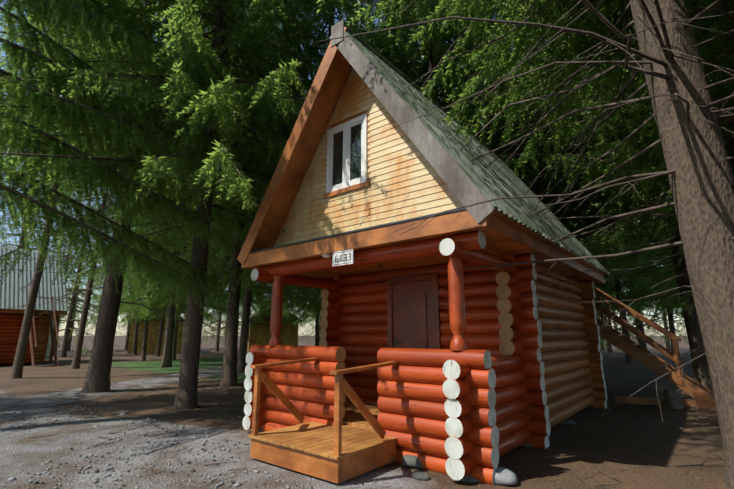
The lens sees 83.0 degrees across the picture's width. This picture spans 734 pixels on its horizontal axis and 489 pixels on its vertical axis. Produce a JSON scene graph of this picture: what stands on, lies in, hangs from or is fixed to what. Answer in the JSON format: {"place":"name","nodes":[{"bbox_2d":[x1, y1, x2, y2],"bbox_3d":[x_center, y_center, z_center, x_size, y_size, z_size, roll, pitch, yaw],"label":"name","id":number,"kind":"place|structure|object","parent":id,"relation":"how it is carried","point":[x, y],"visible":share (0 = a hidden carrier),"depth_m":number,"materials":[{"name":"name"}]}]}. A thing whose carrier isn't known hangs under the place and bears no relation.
{"place":"outdoors","nodes":[
{"label":"outdoors","id":0,"kind":"place"},
{"bbox_2d":[0,0,725,335],"label":"sky","id":1,"kind":"structure","parent":0,"point":[61,333],"materials":[{"name":"white"}]},
{"bbox_2d":[0,336,731,488],"bbox_3d":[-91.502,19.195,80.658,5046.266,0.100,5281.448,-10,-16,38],"label":"terrain","id":2,"kind":"structure","parent":0,"point":[530,467],"depth_m":5.89,"materials":[{"name":"grey gravel"}]},
{"bbox_2d":[0,170,60,340],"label":"spruce tree","id":3,"kind":"object","parent":2,"relation":"on","point":[19,231],"visible":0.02,"depth_m":40.84,"materials":[{"name":"green plant"}]},
{"bbox_2d":[0,246,67,366],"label":"cabin","id":4,"kind":"object","parent":2,"relation":"on","point":[41,347],"visible":0.88,"depth_m":21.90,"materials":[{"name":"metal"}]},
{"bbox_2d":[0,105,83,347],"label":"spruce tree","id":5,"kind":"object","parent":2,"relation":"on","point":[21,237],"depth_m":31.50,"materials":[{"name":"green plant"}]},
{"bbox_2d":[6,183,95,325],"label":"spruce tree","id":6,"kind":"object","parent":2,"relation":"on","point":[53,252],"depth_m":38.76,"materials":[{"name":"green plant"}]},
{"bbox_2d":[0,0,134,378],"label":"spruce tree","id":7,"kind":"object","parent":2,"relation":"on","point":[17,368],"visible":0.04,"depth_m":14.73,"materials":[{"name":"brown plant"}]},
{"bbox_2d":[36,184,120,354],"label":"spruce tree","id":8,"kind":"object","parent":2,"relation":"on","point":[72,277],"visible":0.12,"depth_m":33.25,"materials":[{"name":"green plant"}]},
{"bbox_2d":[42,189,118,350],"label":"spruce tree","id":9,"kind":"object","parent":2,"relation":"on","point":[70,339],"depth_m":40.01,"materials":[{"name":"green plant"}]},
{"bbox_2d":[41,139,128,356],"bbox_3d":[-20.887,-2.219,31.254,8.718,20.932,7.446,-4,-13,19],"label":"spruce tree","id":10,"kind":"object","parent":2,"relation":"on","point":[67,329],"visible":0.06,"depth_m":29.64,"materials":[{"name":"green plant"}]},
{"bbox_2d":[56,196,134,330],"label":"spruce tree","id":11,"kind":"object","parent":2,"relation":"on","point":[87,278],"visible":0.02,"depth_m":38.46,"materials":[{"name":"green plant"}]},
{"bbox_2d":[73,228,133,349],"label":"spruce tree","id":12,"kind":"object","parent":2,"relation":"on","point":[126,341],"depth_m":43.17,"materials":[{"name":"brown plant"}]},
{"bbox_2d":[41,1,176,368],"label":"spruce tree","id":13,"kind":"object","parent":2,"relation":"on","point":[79,340],"visible":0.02,"depth_m":18.75,"materials":[{"name":"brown plant"}]},
{"bbox_2d":[0,0,242,315],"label":"spruce tree","id":14,"kind":"object","parent":2,"relation":"on","point":[15,53],"visible":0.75,"depth_m":7.59,"materials":[{"name":"green plant"}]},
{"bbox_2d":[69,228,185,354],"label":"spruce tree","id":15,"kind":"object","parent":2,"relation":"on","point":[135,344],"visible":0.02,"depth_m":32.16,"materials":[{"name":"green plant"}]},
{"bbox_2d":[78,206,206,360],"bbox_3d":[-13.249,-1.905,26.806,6.476,18.424,6.750,0,-12,-2],"label":"spruce tree","id":16,"kind":"object","parent":2,"relation":"on","point":[131,299],"visible":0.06,"depth_m":24.76,"materials":[{"name":"green plant"}]},
{"bbox_2d":[0,0,295,392],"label":"spruce tree","id":17,"kind":"object","parent":2,"relation":"on","point":[97,378],"visible":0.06,"depth_m":11.50,"materials":[{"name":"green plant"}]},
{"bbox_2d":[126,310,184,353],"bbox_3d":[-18.537,7.504,37.016,4.800,4.100,5.400,5,-13,-22],"label":"yellow cabin","id":18,"kind":"object","parent":2,"relation":"on","point":[152,343],"visible":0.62,"depth_m":34.61,"materials":[{"name":"brown"}]},
{"bbox_2d":[60,7,267,366],"bbox_3d":[-9.611,-6.224,22.678,9.550,25.132,9.703,5,-13,-23],"label":"spruce tree","id":19,"kind":"object","parent":2,"relation":"on","point":[167,351],"visible":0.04,"depth_m":19.99,"materials":[{"name":"green plant"}]},
{"bbox_2d":[119,228,210,356],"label":"spruce tree","id":20,"kind":"object","parent":2,"relation":"on","point":[159,341],"depth_m":28.81,"materials":[{"name":"brown plant"}]},
{"bbox_2d":[119,195,226,360],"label":"spruce tree","id":21,"kind":"object","parent":2,"relation":"on","point":[135,306],"visible":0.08,"depth_m":24.51,"materials":[{"name":"green plant"}]},
{"bbox_2d":[149,297,225,353],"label":"spruce tree","id":22,"kind":"object","parent":2,"relation":"on","point":[213,329],"visible":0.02,"depth_m":33.52,"materials":[{"name":"green plant"}]},
{"bbox_2d":[0,0,382,409],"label":"spruce tree","id":23,"kind":"object","parent":2,"relation":"on","point":[208,116],"visible":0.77,"depth_m":8.27,"materials":[{"name":"green plant"}]},
{"bbox_2d":[0,402,387,488],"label":"gravel pebbles","id":24,"kind":"object","parent":2,"relation":"on","point":[151,465],"visible":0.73,"depth_m":5.07,"materials":[{"name":"grey gravel"}]},
{"bbox_2d":[38,0,363,386],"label":"spruce tree","id":25,"kind":"object","parent":2,"relation":"on","point":[229,372],"visible":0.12,"depth_m":12.43,"materials":[{"name":"green plant"}]},
{"bbox_2d":[177,224,254,351],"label":"spruce tree","id":26,"kind":"object","parent":2,"relation":"on","point":[218,328],"visible":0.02,"depth_m":38.40,"materials":[{"name":"green plant"}]},
{"bbox_2d":[201,305,258,344],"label":"spruce tree","id":27,"kind":"object","parent":2,"relation":"on","point":[222,328],"visible":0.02,"depth_m":43.85,"materials":[{"name":"green plant"}]},
{"bbox_2d":[157,8,320,372],"bbox_3d":[-4.852,-5.189,18.934,7.759,21.483,7.860,4,-13,-19],"label":"spruce tree","id":28,"kind":"object","parent":2,"relation":"on","point":[241,364],"visible":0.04,"depth_m":16.71,"materials":[{"name":"green plant"}]},
{"bbox_2d":[202,228,294,325],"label":"spruce tree","id":29,"kind":"object","parent":2,"relation":"on","point":[254,308],"depth_m":30.34,"materials":[{"name":"green plant"}]},
{"bbox_2d":[216,63,320,337],"bbox_3d":[-5.147,-2.810,24.765,7.063,19.305,6.972,-5,-13,23],"label":"spruce tree","id":30,"kind":"object","parent":2,"relation":"on","point":[295,302],"visible":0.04,"depth_m":23.00,"materials":[{"name":"green plant"}]},
{"bbox_2d":[240,308,302,352],"bbox_3d":[-8.545,7.417,36.617,4.800,4.100,5.400,5,-13,-22],"label":"yellow cabin","id":31,"kind":"object","parent":2,"relation":"on","point":[261,335],"visible":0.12,"depth_m":34.27,"materials":[{"name":"brown"}]},
{"bbox_2d":[157,0,434,339],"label":"spruce tree","id":32,"kind":"object","parent":2,"relation":"on","point":[310,33],"visible":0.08,"depth_m":13.39,"materials":[{"name":"green plant"}]},
{"bbox_2d":[282,288,320,345],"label":"spruce tree","id":33,"kind":"object","parent":2,"relation":"on","point":[303,316],"visible":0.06,"depth_m":28.95,"materials":[{"name":"green plant"}]},
{"bbox_2d":[294,294,320,345],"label":"spruce tree","id":34,"kind":"object","parent":2,"relation":"on","point":[313,327],"depth_m":37.29,"materials":[{"name":"green plant"}]},
{"bbox_2d":[298,291,320,345],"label":"spruce tree","id":35,"kind":"object","parent":2,"relation":"on","point":[311,332],"visible":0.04,"depth_m":42.23,"materials":[{"name":"green plant"}]},
{"bbox_2d":[248,358,396,483],"bbox_3d":[-0.485,2.001,5.067,1.475,1.112,1.261,-10,-16,38],"label":"cabin stoop","id":36,"kind":"object","parent":2,"relation":"on","point":[338,452],"visible":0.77,"depth_m":4.63,"materials":[{"name":"brown wood"}]},
{"bbox_2d":[295,15,365,297],"bbox_3d":[-0.427,-4.931,26.328,8.736,24.188,8.850,9,-15,-35],"label":"spruce tree","id":37,"kind":"object","parent":2,"relation":"on","point":[358,23],"depth_m":25.48,"materials":[{"name":"green plant"}]},
{"bbox_2d":[93,405,595,485],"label":"rocks","id":38,"kind":"object","parent":2,"relation":"on","point":[504,476],"visible":0.48,"depth_m":4.26,"materials":[{"name":"grey stone"}]},
{"bbox_2d":[0,373,724,488],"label":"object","id":39,"kind":"object","parent":2,"relation":"on","point":[233,481],"visible":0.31,"depth_m":7.12,"materials":[{"name":"brown plant"}]},
{"bbox_2d":[310,0,548,292],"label":"spruce tree","id":40,"kind":"object","parent":2,"relation":"on","point":[438,61],"depth_m":15.56,"materials":[{"name":"green plant"}]},
{"bbox_2d":[298,0,619,228],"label":"spruce tree","id":41,"kind":"object","parent":2,"relation":"on","point":[432,46],"visible":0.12,"depth_m":12.80,"materials":[{"name":"green plant"}]},
{"bbox_2d":[314,0,733,488],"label":"spruce tree","id":42,"kind":"object","parent":2,"relation":"on","point":[699,172],"visible":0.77,"depth_m":4.58,"materials":[{"name":"green plant"}]},
{"bbox_2d":[400,0,729,298],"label":"spruce tree","id":43,"kind":"object","parent":2,"relation":"on","point":[601,169],"visible":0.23,"depth_m":11.77,"materials":[{"name":"green plant"}]},
{"bbox_2d":[512,102,625,309],"bbox_3d":[10.874,-3.779,26.714,8.076,22.073,7.972,-10,-16,38],"label":"spruce tree","id":44,"kind":"object","parent":2,"relation":"on","point":[598,285],"depth_m":24.40,"materials":[{"name":"green plant"}]},
{"bbox_2d":[473,1,679,305],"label":"spruce tree","id":45,"kind":"object","parent":2,"relation":"on","point":[572,228],"visible":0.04,"depth_m":14.75,"materials":[{"name":"green plant"}]},
{"bbox_2d":[446,0,733,419],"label":"spruce tree","id":46,"kind":"object","parent":2,"relation":"on","point":[718,59],"visible":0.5,"depth_m":6.93,"materials":[{"name":"brown plant"}]},
{"bbox_2d":[600,305,635,349],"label":"spruce tree","id":47,"kind":"object","parent":2,"relation":"on","point":[616,328],"visible":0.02,"depth_m":33.36,"materials":[{"name":"green plant"}]},
{"bbox_2d":[503,0,733,391],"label":"spruce tree","id":48,"kind":"object","parent":2,"relation":"on","point":[693,331],"visible":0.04,"depth_m":11.64,"materials":[{"name":"green plant"}]},
{"bbox_2d":[578,197,658,323],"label":"spruce tree","id":49,"kind":"object","parent":2,"relation":"on","point":[608,287],"depth_m":25.25,"materials":[{"name":"green plant"}]},
{"bbox_2d":[595,293,642,348],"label":"spruce tree","id":50,"kind":"object","parent":2,"relation":"on","point":[614,328],"visible":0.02,"depth_m":29.78,"materials":[{"name":"green plant"}]},
{"bbox_2d":[597,295,654,351],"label":"spruce tree","id":51,"kind":"object","parent":2,"relation":"on","point":[608,344],"depth_m":36.22,"materials":[{"name":"green plant"}]},
{"bbox_2d":[597,294,656,350],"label":"spruce tree","id":52,"kind":"object","parent":2,"relation":"on","point":[602,347],"visible":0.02,"depth_m":39.95,"materials":[{"name":"green plant"}]},
{"bbox_2d":[581,115,674,363],"bbox_3d":[13.807,-4.197,24.019,8.102,21.691,8.165,8,-15,-34],"label":"spruce tree","id":53,"kind":"object","parent":2,"relation":"on","point":[622,313],"visible":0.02,"depth_m":21.98,"materials":[{"name":"green plant"}]},
{"bbox_2d":[596,138,681,349],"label":"spruce tree","id":54,"kind":"object","parent":2,"relation":"on","point":[643,344],"visible":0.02,"depth_m":29.39,"materials":[{"name":"green plant"}]},
{"bbox_2d":[550,23,733,376],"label":"spruce tree","id":55,"kind":"object","parent":2,"relation":"on","point":[611,239],"visible":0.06,"depth_m":12.32,"materials":[{"name":"green plant"}]},
{"bbox_2d":[596,275,688,352],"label":"spruce tree","id":56,"kind":"object","parent":2,"relation":"on","point":[636,324],"depth_m":31.99,"materials":[{"name":"green plant"}]},
{"bbox_2d":[602,232,685,361],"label":"spruce tree","id":57,"kind":"object","parent":2,"relation":"on","point":[671,326],"depth_m":24.43,"materials":[{"name":"green plant"}]},
{"bbox_2d":[614,277,679,349],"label":"spruce tree","id":58,"kind":"object","parent":2,"relation":"on","point":[633,321],"depth_m":42.72,"materials":[{"name":"green plant"}]},
{"bbox_2d":[613,209,682,320],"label":"spruce tree","id":59,"kind":"object","parent":2,"relation":"on","point":[649,303],"visible":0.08,"depth_m":18.64,"materials":[{"name":"green plant"}]},
{"bbox_2d":[566,0,733,293],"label":"spruce tree","id":60,"kind":"object","parent":2,"relation":"on","point":[616,208],"visible":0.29,"depth_m":10.80,"materials":[{"name":"green plant"}]},
{"bbox_2d":[594,286,715,408],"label":"stairs","id":61,"kind":"structure","parent":2,"relation":"on","point":[703,396],"depth_m":9.19,"materials":[{"name":"brown wood"}]},
{"bbox_2d":[636,265,687,350],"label":"spruce tree","id":62,"kind":"object","parent":2,"relation":"on","point":[668,346],"visible":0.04,"depth_m":40.52,"materials":[{"name":"green plant"}]},
{"bbox_2d":[662,322,688,344],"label":"spruce tree","id":63,"kind":"object","parent":2,"relation":"on","point":[679,335],"visible":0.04,"depth_m":41.61,"materials":[{"name":"green plant"}]},
{"bbox_2d":[641,0,733,314],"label":"spruce tree","id":64,"kind":"object","parent":2,"relation":"on","point":[667,224],"visible":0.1,"depth_m":9.63,"materials":[{"name":"green plant"}]},
{"bbox_2d":[274,68,462,246],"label":"cabin gable walls","id":65,"kind":"structure","parent":0,"point":[365,152],"depth_m":6.53,"materials":[{"name":"beige wood"}]},
{"bbox_2d":[242,230,606,484],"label":"log walls","id":66,"kind":"structure","parent":0,"point":[490,382],"depth_m":5.86,"materials":[{"name":"red wood"}]},
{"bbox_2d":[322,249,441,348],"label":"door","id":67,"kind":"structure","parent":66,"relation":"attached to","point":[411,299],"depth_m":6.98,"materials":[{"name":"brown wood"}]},
{"bbox_2d":[241,207,604,428],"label":"cabin platform boards","id":68,"kind":"object","parent":66,"relation":"on","point":[503,238],"visible":0.35,"depth_m":5.82,"materials":[{"name":"brown wood"}]},
{"bbox_2d":[237,19,609,278],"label":"cabin roof","id":69,"kind":"structure","parent":66,"relation":"on","point":[466,180],"depth_m":6.71,"materials":[{"name":"grey metal"}]},
{"bbox_2d":[2,255,357,272],"bbox_3d":[-6.598,0.160,9.553,17.685,1.741,0.366,-7,-14,29],"label":"power line","id":70,"kind":"object","parent":69,"relation":"attached to","point":[151,270],"visible":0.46,"depth_m":7.96,"materials":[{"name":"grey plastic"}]}
]}

